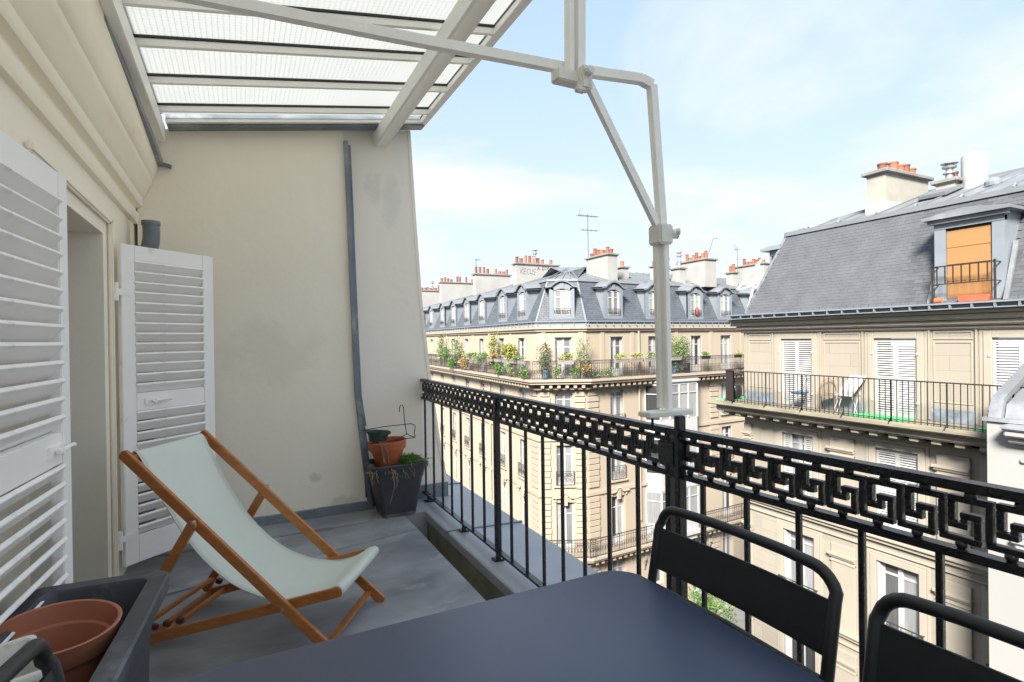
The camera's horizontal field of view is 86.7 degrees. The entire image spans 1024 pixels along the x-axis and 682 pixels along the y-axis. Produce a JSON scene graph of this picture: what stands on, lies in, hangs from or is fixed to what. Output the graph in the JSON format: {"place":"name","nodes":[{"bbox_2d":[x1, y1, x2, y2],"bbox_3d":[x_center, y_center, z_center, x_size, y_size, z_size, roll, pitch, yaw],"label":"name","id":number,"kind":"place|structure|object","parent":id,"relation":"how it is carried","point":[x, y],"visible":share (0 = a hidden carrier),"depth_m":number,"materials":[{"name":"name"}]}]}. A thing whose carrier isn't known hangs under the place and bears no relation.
{"place":"outdoors","nodes":[
{"label":"outdoors","id":0,"kind":"place"},
{"bbox_2d":[124,507,485,681],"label":"terrace floor","id":1,"kind":"structure","parent":0,"point":[410,572],"depth_m":2.82,"materials":[{"name":"concrete"}]},
{"bbox_2d":[0,638,65,681],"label":"metal chair","id":2,"kind":"object","parent":1,"relation":"on","point":[46,661],"visible":1,"depth_m":0.80,"materials":[{"name":"metal"}]},
{"bbox_2d":[0,570,169,681],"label":"trough","id":3,"kind":"object","parent":1,"relation":"on","point":[138,598],"visible":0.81,"depth_m":1.58,"materials":[{"name":"plastic"}]},
{"bbox_2d":[0,634,42,681],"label":"white trough","id":4,"kind":"object","parent":3,"relation":"in","point":[29,672],"visible":0.33,"depth_m":1.20,"materials":[{"name":"plastic"}]},
{"bbox_2d":[0,599,122,681],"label":"brown pot","id":5,"kind":"object","parent":3,"relation":"in","point":[78,635],"visible":0.7,"depth_m":1.47,"materials":[{"name":"ceramic"}]},
{"bbox_2d":[119,430,384,643],"bbox_3d":[-1.178,0.905,2.556,1.002,0.880,0.590,-1,0,6],"label":"deck chair","id":6,"kind":"object","parent":1,"relation":"on","point":[226,536],"visible":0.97,"depth_m":2.54,"materials":[{"name":"fabric"}]},
{"bbox_2d":[137,129,449,527],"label":"party wall","id":7,"kind":"structure","parent":1,"relation":"on","point":[307,241],"depth_m":4.09,"materials":[{"name":"beige paint"}]},
{"bbox_2d":[363,454,427,518],"bbox_3d":[-0.900,1.126,4.199,0.452,0.400,0.352,-1,0,-27],"label":"square planter","id":8,"kind":"object","parent":1,"relation":"on","point":[404,499],"visible":0.84,"depth_m":4.08,"materials":[{"name":"plastic"}]},
{"bbox_2d":[367,436,405,466],"bbox_3d":[-0.957,0.858,4.177,0.294,0.193,0.294,-4,2,-27],"label":"flower pot","id":9,"kind":"object","parent":8,"relation":"in","point":[395,448],"visible":0.79,"depth_m":4.08,"materials":[{"name":"ceramic"}]},
{"bbox_2d":[365,429,390,441],"bbox_3d":[-1.019,0.723,4.118,0.179,0.079,0.163,5,-2,-27],"label":"hexagonal pot","id":10,"kind":"object","parent":9,"relation":"on","point":[375,435],"visible":0.95,"depth_m":4.07,"materials":[{"name":"green plastic"}]},
{"bbox_2d":[361,405,415,443],"bbox_3d":[-0.934,0.635,4.190,0.424,0.259,0.159,-1,0,-29],"label":"wire hanger","id":11,"kind":"object","parent":9,"relation":"on","point":[395,425],"visible":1,"depth_m":4.23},
{"bbox_2d":[364,441,432,502],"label":"dry grass","id":12,"kind":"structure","parent":8,"relation":"on","point":[396,478],"depth_m":4.00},
{"bbox_2d":[392,452,427,468],"bbox_3d":[-0.792,0.912,4.171,0.282,0.122,0.227,-1,0,-27],"label":"fern","id":13,"kind":"object","parent":8,"relation":"in","point":[408,459],"visible":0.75,"depth_m":4.15,"materials":[{"name":"green plant"}]},
{"bbox_2d":[189,571,823,681],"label":"table","id":14,"kind":"object","parent":1,"relation":"on","point":[614,626],"visible":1,"depth_m":1.03,"materials":[{"name":"metal"}]},
{"bbox_2d":[648,506,843,681],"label":"metal chair","id":15,"kind":"object","parent":1,"relation":"on","point":[810,619],"visible":0.91,"depth_m":1.15,"materials":[{"name":"metal"}]},
{"bbox_2d":[862,593,1023,681],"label":"metal chair","id":16,"kind":"object","parent":1,"relation":"on","point":[893,654],"visible":1,"depth_m":0.87,"materials":[{"name":"metal"}]},
{"bbox_2d":[161,0,1023,345],"label":"sky","id":17,"kind":"structure","parent":0,"point":[773,113],"materials":[{"name":"blue"}]},
{"bbox_2d":[717,608,744,629],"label":"pavement","id":18,"kind":"structure","parent":0,"point":[740,618],"depth_m":36.01,"materials":[{"name":"stone"}]},
{"bbox_2d":[421,209,769,613],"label":"corner building","id":19,"kind":"structure","parent":18,"relation":"on","point":[601,287],"depth_m":33.67,"materials":[{"name":"stone"}]},
{"bbox_2d":[434,332,447,363],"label":"balcony plant","id":20,"kind":"object","parent":19,"relation":"on","point":[441,346],"visible":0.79,"depth_m":46.89,"materials":[{"name":"green plant"}]},
{"bbox_2d":[443,408,444,432],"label":"window","id":21,"kind":"structure","parent":19,"relation":"in","point":[443,408],"depth_m":49.31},
{"bbox_2d":[439,348,451,358],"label":"balcony plant","id":22,"kind":"object","parent":19,"relation":"on","point":[447,353],"visible":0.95,"depth_m":45.04,"materials":[{"name":"green plant"}]},
{"bbox_2d":[446,357,457,368],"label":"balcony plant","id":23,"kind":"object","parent":19,"relation":"on","point":[451,362],"visible":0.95,"depth_m":43.13,"materials":[{"name":"green plant"}]},
{"bbox_2d":[450,334,461,367],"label":"balcony plant","id":24,"kind":"object","parent":19,"relation":"on","point":[456,344],"visible":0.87,"depth_m":43.08,"materials":[{"name":"green plant"}]},
{"bbox_2d":[455,452,456,480],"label":"window","id":25,"kind":"structure","parent":19,"relation":"in","point":[455,452],"depth_m":46.24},
{"bbox_2d":[456,349,464,356],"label":"balcony plant","id":26,"kind":"object","parent":19,"relation":"on","point":[459,352],"visible":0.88,"depth_m":41.68,"materials":[{"name":"green plant"}]},
{"bbox_2d":[457,352,469,368],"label":"balcony plant","id":27,"kind":"object","parent":19,"relation":"on","point":[463,361],"visible":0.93,"depth_m":40.47,"materials":[{"name":"orange plant"}]},
{"bbox_2d":[468,418,469,445],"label":"window","id":28,"kind":"structure","parent":19,"relation":"in","point":[468,418],"depth_m":42.92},
{"bbox_2d":[468,460,470,489],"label":"window","id":29,"kind":"structure","parent":19,"relation":"in","point":[469,460],"depth_m":43.05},
{"bbox_2d":[472,352,483,363],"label":"balcony plant","id":30,"kind":"object","parent":19,"relation":"on","point":[478,358],"visible":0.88,"depth_m":38.01,"materials":[{"name":"green plant"}]},
{"bbox_2d":[481,339,483,369],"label":"window","id":31,"kind":"structure","parent":19,"relation":"in","point":[482,341],"depth_m":39.84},
{"bbox_2d":[480,351,488,358],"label":"balcony plant","id":32,"kind":"object","parent":19,"relation":"on","point":[483,354],"visible":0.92,"depth_m":36.88,"materials":[{"name":"green plant"}]},
{"bbox_2d":[485,331,500,367],"bbox_3d":[-1.289,0.561,35.691,1.146,2.506,0.994,-1,0,-16],"label":"balcony plant","id":33,"kind":"object","parent":19,"relation":"on","point":[493,347],"visible":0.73,"depth_m":35.70,"materials":[{"name":"yellow plant"}]},
{"bbox_2d":[490,352,497,358],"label":"balcony plant","id":34,"kind":"object","parent":19,"relation":"on","point":[493,355],"visible":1,"depth_m":35.22,"materials":[{"name":"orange plant"}]},
{"bbox_2d":[492,362,503,375],"bbox_3d":[-0.866,1.779,34.376,0.670,1.056,0.867,-1,0,-27],"label":"balcony plant","id":35,"kind":"object","parent":19,"relation":"on","point":[497,369],"visible":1,"depth_m":34.25,"materials":[{"name":"green plant"}]},
{"bbox_2d":[501,338,503,372],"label":"window","id":36,"kind":"structure","parent":19,"relation":"in","point":[502,339],"depth_m":36.38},
{"bbox_2d":[502,432,505,465],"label":"window","id":37,"kind":"structure","parent":19,"relation":"in","point":[503,433],"depth_m":36.32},
{"bbox_2d":[503,482,506,512],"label":"window","id":38,"kind":"structure","parent":19,"relation":"in","point":[504,485],"depth_m":36.41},
{"bbox_2d":[498,343,517,359],"bbox_3d":[-0.224,0.641,33.421,1.088,1.073,1.367,-1,0,-27],"label":"balcony plant","id":39,"kind":"object","parent":19,"relation":"on","point":[508,351],"visible":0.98,"depth_m":33.11,"materials":[{"name":"yellow plant"}]},
{"bbox_2d":[504,362,515,375],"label":"balcony plant","id":40,"kind":"object","parent":19,"relation":"on","point":[509,371],"visible":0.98,"depth_m":32.62,"materials":[{"name":"green plant"}]},
{"bbox_2d":[511,355,525,359],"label":"balcony plant","id":41,"kind":"object","parent":19,"relation":"on","point":[517,357],"visible":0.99,"depth_m":31.77,"materials":[{"name":"green plant"}]},
{"bbox_2d":[518,364,527,379],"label":"balcony plant","id":42,"kind":"object","parent":19,"relation":"on","point":[522,372],"visible":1,"depth_m":30.85,"materials":[{"name":"green plant"}]},
{"bbox_2d":[521,338,524,368],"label":"window","id":43,"kind":"structure","parent":19,"relation":"in","point":[522,339],"depth_m":33.41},
{"bbox_2d":[522,440,523,473],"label":"window","id":44,"kind":"structure","parent":19,"relation":"in","point":[522,440],"depth_m":33.53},
{"bbox_2d":[521,389,525,410],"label":"window","id":45,"kind":"structure","parent":19,"relation":"in","point":[523,394],"depth_m":33.39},
{"bbox_2d":[523,494,524,524],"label":"window","id":46,"kind":"structure","parent":19,"relation":"in","point":[524,494],"depth_m":33.52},
{"bbox_2d":[541,370,548,377],"bbox_3d":[1.873,1.904,30.603,0.480,0.500,0.468,-1,0,-27],"label":"plant tub","id":47,"kind":"object","parent":19,"relation":"on","point":[544,375],"visible":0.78,"depth_m":30.43,"materials":[{"name":"blue ceramic"}]},
{"bbox_2d":[535,342,551,375],"bbox_3d":[1.775,1.069,30.504,1.134,2.045,0.850,-1,0,-27],"label":"balcony plant","id":48,"kind":"object","parent":47,"relation":"in","point":[545,355],"visible":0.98,"depth_m":30.49,"materials":[{"name":"green plant"}]},
{"bbox_2d":[551,364,562,378],"bbox_3d":[2.507,1.666,30.401,0.703,0.956,0.495,-1,0,9],"label":"balcony plant","id":49,"kind":"object","parent":19,"relation":"on","point":[556,371],"visible":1,"depth_m":30.37,"materials":[{"name":"green plant"}]},
{"bbox_2d":[554,337,571,377],"bbox_3d":[2.950,0.952,31.283,1.040,2.330,0.072,-1,0,-1],"label":"window","id":50,"kind":"structure","parent":19,"relation":"in","point":[562,344],"depth_m":31.28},
{"bbox_2d":[555,390,571,428],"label":"window","id":51,"kind":"structure","parent":19,"relation":"in","point":[563,397],"depth_m":31.28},
{"bbox_2d":[557,445,572,483],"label":"window","id":52,"kind":"structure","parent":19,"relation":"in","point":[568,449],"depth_m":31.30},
{"bbox_2d":[556,502,574,550],"bbox_3d":[3.083,10.691,31.321,1.040,2.850,0.072,-1,0,-1],"label":"window","id":53,"kind":"structure","parent":19,"relation":"in","point":[569,510],"depth_m":31.31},
{"bbox_2d":[558,360,573,363],"bbox_3d":[3.018,1.199,30.350,0.950,0.200,0.220,-1,0,-1],"label":"flower box","id":54,"kind":"object","parent":19,"relation":"on","point":[566,362],"visible":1,"depth_m":30.26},
{"bbox_2d":[556,352,572,360],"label":"balcony plant","id":55,"kind":"object","parent":54,"relation":"on","point":[567,356],"visible":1,"depth_m":30.30,"materials":[{"name":"yellow plant"}]},
{"bbox_2d":[569,365,579,377],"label":"balcony plant","id":56,"kind":"object","parent":19,"relation":"on","point":[574,373],"visible":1,"depth_m":30.37,"materials":[{"name":"green plant"}]},
{"bbox_2d":[580,370,585,378],"bbox_3d":[4.022,1.899,30.691,0.440,0.450,0.429,-1,0,-27],"label":"plant tub","id":57,"kind":"object","parent":19,"relation":"on","point":[582,374],"visible":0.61,"depth_m":30.54,"materials":[{"name":"metal"}]},
{"bbox_2d":[573,337,593,376],"bbox_3d":[4.026,0.912,30.566,1.310,2.302,0.944,-1,0,6],"label":"balcony plant","id":58,"kind":"object","parent":57,"relation":"in","point":[584,357],"visible":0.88,"depth_m":30.59,"materials":[{"name":"green plant"}]},
{"bbox_2d":[578,362,591,373],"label":"balcony plant","id":59,"kind":"object","parent":57,"relation":"in","point":[583,367],"visible":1,"depth_m":30.33,"materials":[{"name":"orange plant"}]},
{"bbox_2d":[602,367,614,376],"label":"balcony plant","id":60,"kind":"object","parent":19,"relation":"on","point":[612,369],"visible":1,"depth_m":31.10,"materials":[{"name":"green plant"}]},
{"bbox_2d":[610,388,621,424],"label":"window","id":61,"kind":"structure","parent":19,"relation":"in","point":[616,394],"depth_m":32.48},
{"bbox_2d":[611,337,621,375],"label":"window","id":62,"kind":"structure","parent":19,"relation":"in","point":[615,341],"depth_m":32.46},
{"bbox_2d":[611,442,622,478],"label":"window","id":63,"kind":"structure","parent":19,"relation":"in","point":[615,462],"depth_m":32.43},
{"bbox_2d":[612,495,623,543],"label":"window","id":64,"kind":"structure","parent":19,"relation":"in","point":[617,504],"depth_m":32.44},
{"bbox_2d":[613,559,623,570],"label":"window","id":65,"kind":"structure","parent":19,"relation":"in","point":[618,565],"depth_m":32.52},
{"bbox_2d":[614,359,628,362],"bbox_3d":[6.324,1.150,31.450,1.000,0.200,0.220,-1,0,-29],"label":"flower box","id":66,"kind":"object","parent":19,"relation":"on","point":[620,360],"visible":1,"depth_m":31.32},
{"bbox_2d":[614,353,627,358],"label":"balcony plant","id":67,"kind":"object","parent":66,"relation":"in","point":[620,356],"visible":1,"depth_m":31.42,"materials":[{"name":"yellow plant"}]},
{"bbox_2d":[629,358,643,361],"bbox_3d":[7.324,1.134,32.016,1.000,0.200,0.220,-1,0,-29],"label":"flower box","id":68,"kind":"object","parent":19,"relation":"on","point":[636,360],"visible":1,"depth_m":31.93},
{"bbox_2d":[630,352,642,358],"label":"balcony plant","id":69,"kind":"object","parent":68,"relation":"in","point":[639,354],"visible":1,"depth_m":32.01,"materials":[{"name":"yellow plant"}]},
{"bbox_2d":[643,358,655,361],"bbox_3d":[8.282,1.119,32.557,1.000,0.200,0.220,-1,0,-29],"label":"flower box","id":70,"kind":"object","parent":19,"relation":"on","point":[648,359],"visible":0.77,"depth_m":32.39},
{"bbox_2d":[645,351,654,357],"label":"balcony plant","id":71,"kind":"object","parent":70,"relation":"in","point":[650,355],"visible":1,"depth_m":32.54,"materials":[{"name":"green plant"}]},
{"bbox_2d":[648,336,655,373],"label":"window","id":72,"kind":"structure","parent":19,"relation":"in","point":[651,339],"depth_m":33.87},
{"bbox_2d":[656,569,661,582],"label":"window","id":73,"kind":"structure","parent":19,"relation":"in","point":[659,576],"depth_m":34.16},
{"bbox_2d":[644,377,699,539],"bbox_3d":[10.251,7.461,34.038,4.444,10.190,1.099,-1,0,-27],"label":"bay window","id":74,"kind":"structure","parent":19,"relation":"in","point":[684,390],"depth_m":33.46,"materials":[{"name":"glass"}]},
{"bbox_2d":[671,333,690,369],"bbox_3d":[10.499,0.751,34.124,2.011,2.502,0.596,-1,0,-27],"label":"balcony plant","id":75,"kind":"object","parent":19,"relation":"on","point":[682,353],"visible":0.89,"depth_m":34.13,"materials":[{"name":"green plant"}]},
{"bbox_2d":[683,363,690,372],"bbox_3d":[11.073,1.713,34.445,0.539,0.600,0.532,-1,0,-27],"label":"plant tub","id":76,"kind":"object","parent":19,"relation":"on","point":[688,365],"visible":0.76,"depth_m":34.26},
{"bbox_2d":[691,336,699,370],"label":"window","id":77,"kind":"structure","parent":19,"relation":"in","point":[694,339],"depth_m":35.76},
{"bbox_2d":[721,380,725,412],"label":"window","id":78,"kind":"structure","parent":19,"relation":"in","point":[723,385],"depth_m":37.10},
{"bbox_2d":[721,335,728,368],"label":"window","id":79,"kind":"structure","parent":19,"relation":"in","point":[724,338],"depth_m":37.20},
{"bbox_2d":[722,426,729,447],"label":"window","id":80,"kind":"structure","parent":19,"relation":"in","point":[726,429],"depth_m":37.27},
{"bbox_2d":[722,480,730,515],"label":"window","id":81,"kind":"structure","parent":19,"relation":"in","point":[726,496],"depth_m":37.25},
{"bbox_2d":[723,532,730,554],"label":"window","id":82,"kind":"structure","parent":19,"relation":"in","point":[726,537],"depth_m":37.25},
{"bbox_3d":[4.617,2.006,30.733,0.360,0.220,0.355,-1,0,-27],"label":"plant tub","id":83,"kind":"object","parent":19,"relation":"on","visible":0},
{"bbox_2d":[591,366,601,377],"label":"balcony plant","id":84,"kind":"object","parent":83,"relation":"in","point":[594,374],"visible":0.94,"depth_m":30.71,"materials":[{"name":"green plant"}]},
{"bbox_3d":[10.091,1.778,33.947,0.599,0.500,0.591,-1,0,-27],"label":"plant tub","id":85,"kind":"object","parent":19,"relation":"on","visible":0},
{"bbox_2d":[672,356,678,369],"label":"balcony plant","id":86,"kind":"object","parent":85,"relation":"in","point":[674,362],"visible":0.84,"depth_m":33.73,"materials":[{"name":"green plant"}]},
{"bbox_2d":[688,585,737,623],"bbox_3d":[11.150,16.163,30.843,2.961,4.808,3.094,-1,0,-9],"label":"street tree","id":87,"kind":"object","parent":18,"relation":"on","point":[711,606],"visible":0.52,"depth_m":30.39,"materials":[{"name":"green plant"}]},
{"bbox_2d":[706,161,1023,681],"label":"opposite building","id":88,"kind":"structure","parent":18,"relation":"on","point":[839,301],"depth_m":15.28,"materials":[{"name":"stone"}]},
{"bbox_2d":[786,434,811,501],"bbox_3d":[9.369,4.093,17.551,0.072,2.180,1.080,-1,0,-27],"label":"window","id":89,"kind":"structure","parent":88,"relation":"in","point":[798,440],"depth_m":17.64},
{"bbox_2d":[790,378,807,399],"bbox_3d":[8.944,1.609,16.927,0.476,0.967,0.472,-1,0,43],"label":"balcony chair","id":90,"kind":"object","parent":88,"relation":"on","point":[804,384],"visible":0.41,"depth_m":16.78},
{"bbox_2d":[790,391,808,393],"bbox_3d":[8.925,1.597,16.833,0.400,0.050,0.400,-1,0,-27],"label":"cushion","id":91,"kind":"object","parent":90,"relation":"on","point":[795,392],"visible":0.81,"depth_m":16.72,"materials":[{"name":"blue fabric"}]},
{"bbox_2d":[787,530,813,591],"bbox_3d":[9.413,7.293,17.564,0.072,2.180,1.080,-1,0,-27],"label":"window","id":92,"kind":"structure","parent":88,"relation":"in","point":[808,543],"depth_m":17.48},
{"bbox_2d":[788,638,814,670],"bbox_3d":[9.456,10.442,17.576,0.072,2.180,1.080,-1,0,-27],"label":"window","id":93,"kind":"structure","parent":88,"relation":"in","point":[809,655],"depth_m":17.50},
{"bbox_2d":[820,378,836,411],"bbox_3d":[9.432,1.605,16.207,0.472,0.967,0.476,-1,0,33],"label":"balcony chair","id":94,"kind":"object","parent":88,"relation":"on","point":[822,395],"visible":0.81,"depth_m":16.23,"materials":[{"name":"wicker"}]},
{"bbox_2d":[834,375,866,412],"bbox_3d":[9.711,1.545,15.640,0.462,1.090,0.763,-1,0,-27],"label":"folding chair","id":95,"kind":"object","parent":88,"relation":"on","point":[849,381],"visible":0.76,"depth_m":15.60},
{"bbox_2d":[846,413,913,421],"bbox_3d":[10.025,2.075,14.810,0.820,0.016,1.400,-1,0,-27],"label":"turf mat","id":96,"kind":"object","parent":88,"relation":"on","point":[883,416],"visible":0.71,"depth_m":14.74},
{"bbox_2d":[880,448,917,522],"bbox_3d":[10.687,4.085,14.923,0.072,2.180,1.080,-1,0,-27],"label":"window","id":97,"kind":"structure","parent":88,"relation":"in","point":[881,448],"depth_m":14.88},
{"bbox_2d":[880,563,918,637],"bbox_3d":[10.731,7.285,14.936,0.072,2.180,1.080,-1,0,-27],"label":"window","id":98,"kind":"structure","parent":88,"relation":"in","point":[896,580],"depth_m":14.89,"materials":[{"name":"glass"}]},
{"bbox_2d":[932,298,942,303],"bbox_3d":[10.651,-1.009,13.578,0.120,0.134,0.211,-1,0,-27],"label":"clay pot","id":99,"kind":"object","parent":88,"relation":"on","point":[938,300],"visible":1,"depth_m":13.53,"materials":[{"name":"ceramic"}]},
{"bbox_2d":[956,294,991,301],"bbox_3d":[11.018,-1.022,12.934,0.200,0.140,0.660,-1,0,-27],"label":"plant trough","id":100,"kind":"object","parent":88,"relation":"on","point":[981,297],"visible":0.91,"depth_m":12.85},
{"bbox_2d":[961,151,988,188],"bbox_3d":[13.688,-5.011,16.052,0.630,1.080,0.630,-1,0,-27],"label":"chimney","id":101,"kind":"object","parent":88,"relation":"on","point":[974,169],"visible":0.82,"depth_m":15.82,"materials":[{"name":"white"}]},
{"bbox_2d":[982,363,1023,681],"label":"white building","id":102,"kind":"structure","parent":18,"relation":"on","point":[1005,449],"depth_m":11.32,"materials":[{"name":"paint"}]},
{"bbox_2d":[658,346,1019,580],"bbox_3d":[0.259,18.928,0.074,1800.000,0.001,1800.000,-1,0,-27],"label":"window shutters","id":103,"kind":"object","parent":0,"point":[914,371],"depth_m":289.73,"materials":[{"name":"wood"}]},
{"bbox_2d":[0,0,215,643],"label":"house","id":104,"kind":"structure","parent":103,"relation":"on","point":[99,306],"depth_m":2.52,"materials":[{"name":"beige paint"}]},
{"bbox_2d":[99,0,531,168],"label":"glass canopy","id":105,"kind":"object","parent":104,"relation":"attached to","point":[188,67],"visible":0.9,"depth_m":3.14,"materials":[{"name":"glass"}]},
{"bbox_2d":[172,0,692,432],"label":"support frame","id":106,"kind":"object","parent":104,"relation":"attached to","point":[575,72],"visible":0.97,"depth_m":1.80,"materials":[{"name":"white paint"}]},
{"bbox_2d":[447,475,456,482],"bbox_3d":[-1.058,1.527,5.615,0.584,0.432,1.427,-1,0,-27],"label":"ledge","id":107,"kind":"object","parent":104,"relation":"on","point":[449,479],"visible":0.03,"depth_m":5.21,"materials":[{"name":"metal"}]},
{"bbox_2d":[427,521,504,600],"bbox_3d":[1.443,1.491,-0.165,0.210,0.320,10.420,-1,0,-27],"label":"rain channel","id":108,"kind":"object","parent":104,"relation":"attached to","point":[484,587],"visible":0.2,"depth_m":3.50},
{"bbox_2d":[405,503,427,538],"bbox_3d":[-0.815,1.472,4.336,0.210,0.304,0.370,-1,0,-27],"label":"channel end","id":109,"kind":"object","parent":108,"relation":"on","point":[418,521],"visible":0.21,"depth_m":4.19,"materials":[{"name":"concrete"}]},
{"bbox_2d":[417,482,517,540],"bbox_3d":[-0.464,1.523,4.431,0.584,0.432,1.237,-1,0,-27],"label":"ledge","id":110,"kind":"object","parent":104,"relation":"on","point":[440,520],"visible":0.33,"depth_m":4.20,"materials":[{"name":"concrete"}]},
{"bbox_2d":[446,520,598,595],"bbox_3d":[0.049,1.520,3.407,0.584,0.432,1.067,-1,0,-27],"label":"ledge","id":111,"kind":"object","parent":104,"relation":"on","point":[505,578],"visible":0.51,"depth_m":3.31,"materials":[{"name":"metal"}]},
{"bbox_2d":[420,378,1023,681],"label":"balcony railing","id":112,"kind":"object","parent":111,"relation":"on","point":[671,447],"visible":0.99,"depth_m":1.67,"materials":[{"name":"black metal"}]},
{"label":"flower box","id":113,"kind":"object","parent":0,"visible":0},
{"bbox_2d":[463,352,478,356],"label":"balcony plant","id":114,"kind":"object","parent":113,"relation":"in","point":[469,354],"visible":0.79,"depth_m":39.22,"materials":[{"name":"green plant"}]},
{"bbox_3d":[8.342,2.079,19.738,1.850,0.016,0.580,-1,0,-27],"label":"turf mat","id":115,"kind":"object","parent":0,"visible":0},
{"bbox_2d":[735,385,741,399],"bbox_3d":[7.941,1.825,19.359,0.520,0.500,0.520,-1,0,-27],"label":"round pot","id":116,"kind":"object","parent":115,"relation":"on","point":[738,391],"visible":0.38,"depth_m":19.14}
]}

